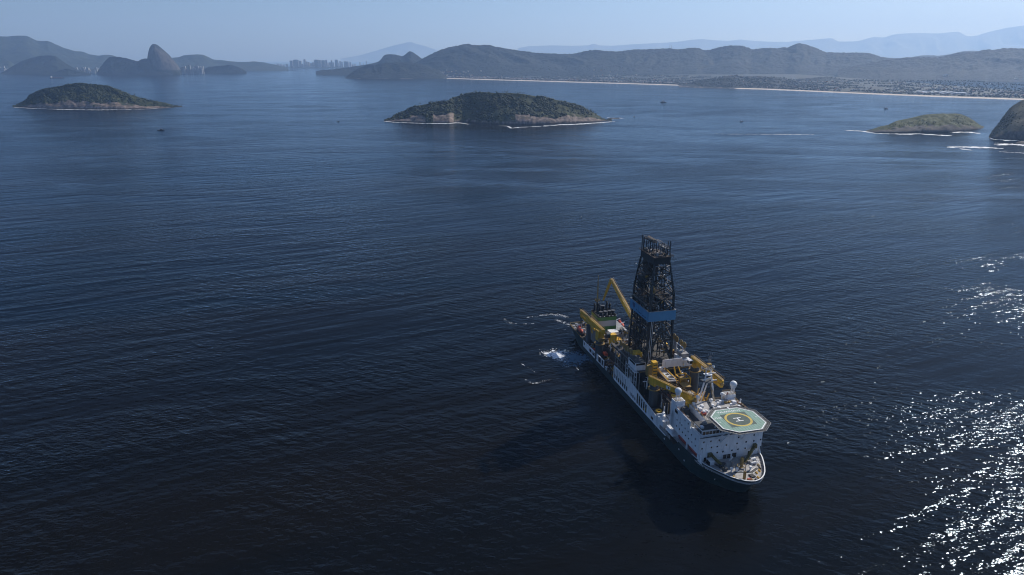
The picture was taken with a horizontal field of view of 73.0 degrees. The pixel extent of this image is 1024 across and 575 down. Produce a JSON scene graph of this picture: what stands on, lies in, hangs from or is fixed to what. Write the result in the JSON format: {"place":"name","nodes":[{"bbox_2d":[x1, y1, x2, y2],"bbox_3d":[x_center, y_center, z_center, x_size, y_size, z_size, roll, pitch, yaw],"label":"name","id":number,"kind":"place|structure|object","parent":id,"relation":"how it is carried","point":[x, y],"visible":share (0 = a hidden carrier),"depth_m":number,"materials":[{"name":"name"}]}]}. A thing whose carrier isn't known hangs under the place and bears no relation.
{"place":"outdoors","nodes":[
{"label":"outdoors","id":0,"kind":"place"},
{"bbox_2d":[0,58,13,69],"bbox_3d":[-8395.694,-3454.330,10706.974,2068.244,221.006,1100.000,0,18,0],"label":"hills","id":1,"kind":"structure","parent":0,"point":[8,64],"depth_m":10540.58,"materials":[{"name":"blue"}]},
{"bbox_2d":[1,55,91,74],"bbox_3d":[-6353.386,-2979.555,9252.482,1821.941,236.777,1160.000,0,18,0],"label":"hills","id":2,"kind":"structure","parent":0,"point":[45,65],"depth_m":9060.15,"materials":[{"name":"blue"}]},
{"bbox_2d":[0,36,115,70],"bbox_3d":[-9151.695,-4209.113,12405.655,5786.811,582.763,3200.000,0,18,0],"label":"hills","id":3,"kind":"structure","parent":0,"point":[14,50],"depth_m":12047.05,"materials":[{"name":"blue"}]},
{"bbox_2d":[52,69,90,75],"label":"hills","id":4,"kind":"structure","parent":0,"point":[66,72],"depth_m":8450.34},
{"bbox_2d":[21,86,181,109],"bbox_3d":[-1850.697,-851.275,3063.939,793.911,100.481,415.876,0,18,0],"label":"island","id":5,"kind":"structure","parent":0,"point":[68,103],"depth_m":2928.07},
{"bbox_2d":[13,82,177,106],"bbox_3d":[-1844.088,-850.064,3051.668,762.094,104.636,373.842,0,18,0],"label":"island scrub","id":6,"kind":"object","parent":5,"relation":"on","point":[98,91],"visible":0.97,"depth_m":2996.69,"materials":[{"name":"green plant"}]},
{"bbox_2d":[97,57,171,74],"bbox_3d":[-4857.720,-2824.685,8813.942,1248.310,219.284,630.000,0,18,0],"label":"hill","id":7,"kind":"structure","parent":0,"point":[117,66],"depth_m":8632.52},
{"bbox_2d":[147,44,181,74],"bbox_3d":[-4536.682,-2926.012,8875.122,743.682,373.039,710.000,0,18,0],"label":"hill","id":8,"kind":"structure","parent":0,"point":[161,59],"depth_m":8668.11,"materials":[{"name":"stone"}]},
{"bbox_2d":[204,65,246,73],"bbox_3d":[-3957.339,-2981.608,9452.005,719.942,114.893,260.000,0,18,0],"label":"island","id":9,"kind":"structure","parent":0,"point":[228,69],"depth_m":9401.63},
{"bbox_2d":[172,54,287,70],"bbox_3d":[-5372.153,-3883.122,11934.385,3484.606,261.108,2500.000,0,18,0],"label":"hills","id":10,"kind":"structure","parent":0,"point":[195,60],"depth_m":11709.40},
{"bbox_2d":[288,67,345,67],"bbox_3d":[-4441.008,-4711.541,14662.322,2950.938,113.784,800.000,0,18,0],"label":"land","id":11,"kind":"structure","parent":0,"point":[316,67],"depth_m":14513.75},
{"bbox_2d":[293,60,298,66],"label":"tower block","id":12,"kind":"structure","parent":11,"relation":"on","point":[295,63],"depth_m":14703.42,"materials":[{"name":"grey glass"}]},
{"bbox_2d":[316,51,421,74],"bbox_3d":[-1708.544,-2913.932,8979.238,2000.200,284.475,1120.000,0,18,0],"label":"hills","id":13,"kind":"structure","parent":0,"point":[409,56],"depth_m":8774.95,"materials":[{"name":"blue"}]},
{"bbox_2d":[341,42,438,61],"bbox_3d":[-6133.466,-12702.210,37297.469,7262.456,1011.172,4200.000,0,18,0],"label":"mountains","id":14,"kind":"structure","parent":0,"point":[420,51],"depth_m":36943.08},
{"bbox_2d":[345,62,446,78],"bbox_3d":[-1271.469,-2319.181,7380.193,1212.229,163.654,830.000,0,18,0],"label":"hills","id":15,"kind":"structure","parent":0,"point":[402,70],"depth_m":7176.77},
{"bbox_2d":[388,93,611,124],"bbox_3d":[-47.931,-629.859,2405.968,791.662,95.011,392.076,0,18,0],"label":"island","id":16,"kind":"structure","parent":0,"point":[516,119],"depth_m":2304.44,"materials":[{"name":"green plant"}]},
{"bbox_2d":[384,91,611,122],"bbox_3d":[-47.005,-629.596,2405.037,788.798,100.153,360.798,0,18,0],"label":"island scrub","id":17,"kind":"object","parent":16,"relation":"on","point":[466,100],"visible":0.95,"depth_m":2331.31,"materials":[{"name":"green plant"}]},
{"bbox_2d":[0,62,1023,574],"bbox_3d":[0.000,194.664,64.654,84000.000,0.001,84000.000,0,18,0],"label":"sea","id":18,"kind":"structure","parent":0,"point":[268,324],"depth_m":554.30,"materials":[{"name":"liquid"}]},
{"bbox_2d":[541,349,568,361],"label":"foam","id":19,"kind":"object","parent":18,"relation":"on","point":[555,354],"visible":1,"depth_m":503.64,"materials":[{"name":"white"}]},
{"bbox_2d":[544,122,604,125],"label":"foam","id":20,"kind":"object","parent":18,"relation":"on","point":[573,124],"visible":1,"depth_m":2236.12,"materials":[{"name":"white"}]},
{"bbox_2d":[559,349,592,365],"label":"foam","id":21,"kind":"object","parent":18,"relation":"on","point":[575,357],"visible":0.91,"depth_m":498.69,"materials":[{"name":"blue liquid"}]},
{"bbox_2d":[570,234,770,492],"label":"drill ship","id":22,"kind":"object","parent":18,"relation":"on","point":[637,365],"visible":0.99,"depth_m":411.24,"materials":[{"name":"white metal"}]},
{"bbox_2d":[678,435,688,445],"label":"lifeboat","id":23,"kind":"object","parent":22,"relation":"attached to","point":[682,439],"visible":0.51,"depth_m":366.80,"materials":[{"name":"orange plastic"}]},
{"bbox_2d":[867,132,951,135],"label":"foam","id":24,"kind":"object","parent":18,"relation":"on","point":[914,134],"visible":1,"depth_m":1945.16,"materials":[{"name":"white"}]},
{"bbox_2d":[948,146,1003,148],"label":"foam","id":25,"kind":"object","parent":18,"relation":"on","point":[975,147],"visible":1,"depth_m":1663.73,"materials":[{"name":"white"}]},
{"bbox_2d":[0,0,1023,61],"label":"sky","id":26,"kind":"structure","parent":0,"point":[227,30],"materials":[{"name":"blue"}]},
{"bbox_2d":[416,43,898,76],"bbox_3d":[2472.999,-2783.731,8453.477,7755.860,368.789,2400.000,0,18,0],"label":"hills","id":27,"kind":"structure","parent":0,"point":[801,59],"depth_m":7851.35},
{"bbox_2d":[447,78,1023,99],"bbox_3d":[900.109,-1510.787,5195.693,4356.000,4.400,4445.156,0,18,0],"label":"beach","id":28,"kind":"structure","parent":0,"point":[775,89],"depth_m":4416.38,"materials":[{"name":"beige sand"}]},
{"bbox_2d":[679,76,799,88],"bbox_3d":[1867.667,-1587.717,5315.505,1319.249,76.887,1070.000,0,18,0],"label":"hills","id":29,"kind":"structure","parent":0,"point":[689,85],"depth_m":5048.51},
{"bbox_2d":[463,74,1023,98],"bbox_3d":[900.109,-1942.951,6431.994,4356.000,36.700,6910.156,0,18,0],"label":"land","id":30,"kind":"structure","parent":0,"point":[800,76],"depth_m":5510.49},
{"bbox_2d":[442,70,1000,93],"bbox_3d":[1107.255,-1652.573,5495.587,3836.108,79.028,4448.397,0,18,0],"label":"distant houses","id":31,"kind":"structure","parent":30,"relation":"on","point":[694,80],"depth_m":6139.18,"materials":[{"name":"white"}]},
{"bbox_2d":[429,66,1023,97],"bbox_3d":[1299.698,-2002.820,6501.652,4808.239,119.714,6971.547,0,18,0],"label":"town trees","id":32,"kind":"object","parent":30,"relation":"on","point":[788,86],"visible":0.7,"depth_m":5059.57,"materials":[{"name":"green plant"}]},
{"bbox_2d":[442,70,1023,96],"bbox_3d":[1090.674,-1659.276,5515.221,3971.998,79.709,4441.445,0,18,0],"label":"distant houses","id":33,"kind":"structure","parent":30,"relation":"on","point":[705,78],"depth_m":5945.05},
{"bbox_2d":[518,26,1023,57],"bbox_3d":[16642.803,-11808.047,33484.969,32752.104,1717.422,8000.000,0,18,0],"label":"mountains","id":34,"kind":"structure","parent":0,"point":[904,45],"depth_m":33193.13,"materials":[{"name":"blue"}]},
{"bbox_2d":[797,77,841,80],"bbox_3d":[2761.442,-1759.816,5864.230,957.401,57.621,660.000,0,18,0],"label":"hills","id":35,"kind":"structure","parent":0,"point":[821,79],"depth_m":5752.21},
{"bbox_2d":[866,113,983,132],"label":"island","id":36,"kind":"structure","parent":0,"point":[945,123],"depth_m":2023.33,"materials":[{"name":"green plant"}]},
{"bbox_2d":[870,113,976,129],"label":"island scrub","id":37,"kind":"object","parent":36,"relation":"on","point":[926,122],"visible":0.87,"depth_m":2043.51,"materials":[{"name":"green plant"}]},
{"bbox_2d":[837,48,1023,81],"bbox_3d":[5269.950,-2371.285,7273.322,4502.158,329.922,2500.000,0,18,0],"label":"hills","id":38,"kind":"structure","parent":0,"point":[1000,65],"depth_m":6700.13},
{"bbox_2d":[915,51,975,57],"bbox_3d":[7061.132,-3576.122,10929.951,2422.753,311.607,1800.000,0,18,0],"label":"hills","id":39,"kind":"structure","parent":0,"point":[931,56],"depth_m":10878.84,"materials":[{"name":"blue"}]},
{"bbox_2d":[989,100,1023,139],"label":"island","id":40,"kind":"structure","parent":0,"point":[1014,130],"depth_m":1841.08,"materials":[{"name":"grey stone"}]},
{"bbox_2d":[990,106,1023,136],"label":"island scrub","id":41,"kind":"object","parent":40,"relation":"on","point":[1000,126],"visible":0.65,"depth_m":1869.92,"materials":[{"name":"green plant"}]}
]}

